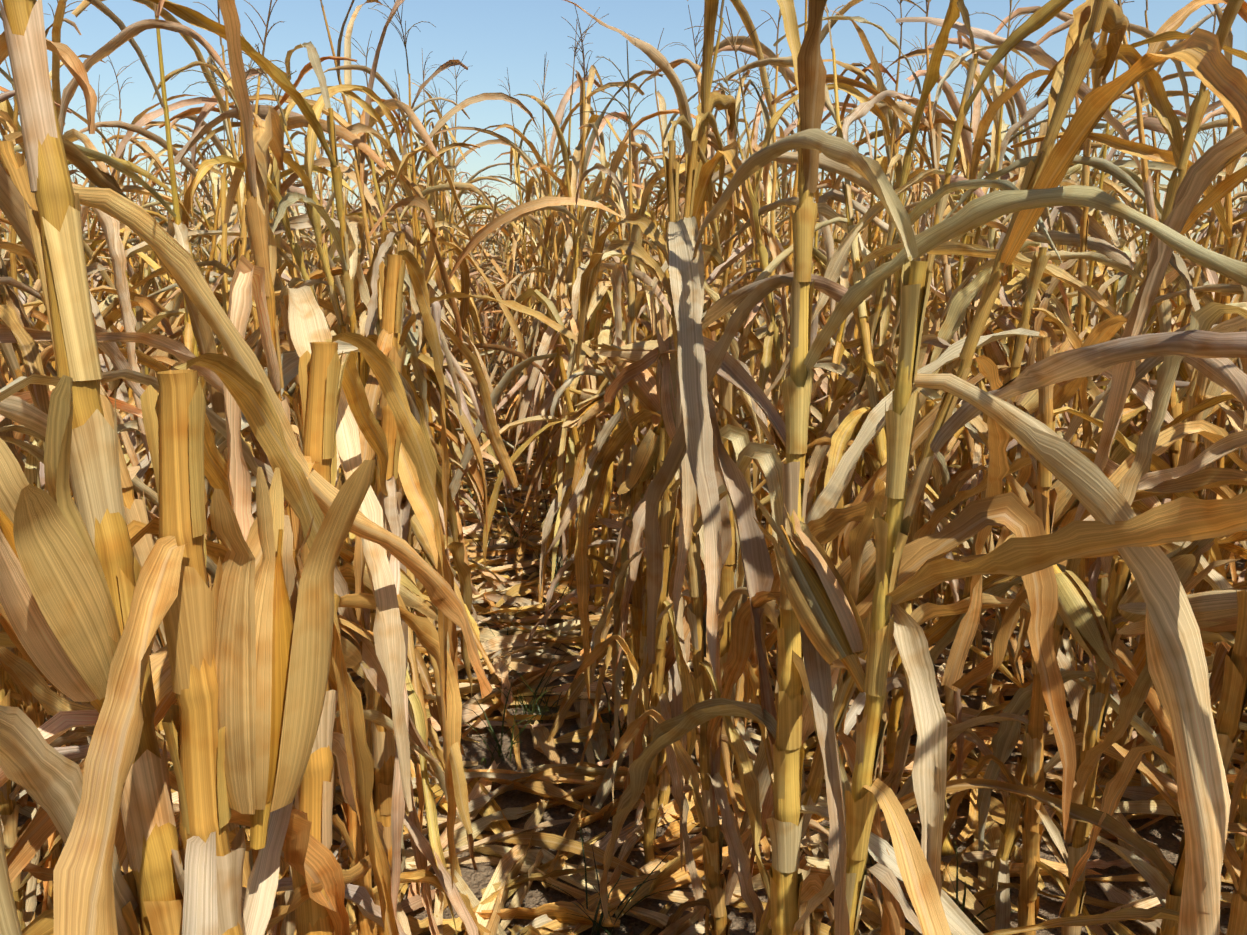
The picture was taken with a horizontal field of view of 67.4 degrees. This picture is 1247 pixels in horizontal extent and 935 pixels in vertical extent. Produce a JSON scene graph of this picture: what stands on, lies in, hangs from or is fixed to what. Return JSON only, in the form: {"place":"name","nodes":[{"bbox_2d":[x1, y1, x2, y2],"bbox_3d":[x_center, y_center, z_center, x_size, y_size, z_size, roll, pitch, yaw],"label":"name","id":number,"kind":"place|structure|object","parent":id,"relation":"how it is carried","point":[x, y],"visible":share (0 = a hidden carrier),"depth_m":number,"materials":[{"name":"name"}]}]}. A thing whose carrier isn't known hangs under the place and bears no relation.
{"place":"outdoors","nodes":[
{"label":"outdoors","id":0,"kind":"place"},
{"bbox_2d":[0,0,1246,934],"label":"corn field","id":1,"kind":"structure","parent":0,"point":[1062,402],"depth_m":1.89,"materials":[{"name":"beige plant"}]},
{"bbox_2d":[209,340,657,849],"bbox_3d":[-0.154,0.002,1.759,0.332,0.389,1.900,3,12,16],"label":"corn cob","id":2,"kind":"object","parent":1,"relation":"on","point":[274,629],"visible":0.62,"depth_m":0.88,"materials":[{"name":"beige plant"}]},
{"bbox_2d":[0,0,1246,265],"label":"sky","id":3,"kind":"structure","parent":0,"point":[497,36],"materials":[{"name":"blue"}]},
{"bbox_2d":[14,278,1246,934],"bbox_3d":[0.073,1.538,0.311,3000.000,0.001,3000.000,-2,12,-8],"label":"ground","id":4,"kind":"structure","parent":0,"point":[1164,834],"depth_m":2.69,"materials":[{"name":"soil"}]},
{"bbox_2d":[172,484,1017,934],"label":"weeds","id":5,"kind":"object","parent":4,"relation":"on","point":[596,924],"visible":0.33,"depth_m":3.05,"materials":[{"name":"beige plant"}]},
{"bbox_2d":[14,373,1246,934],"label":"leaf litter","id":6,"kind":"object","parent":4,"relation":"on","point":[504,647],"visible":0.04,"depth_m":2.73,"materials":[{"name":"beige plant"}]}
]}

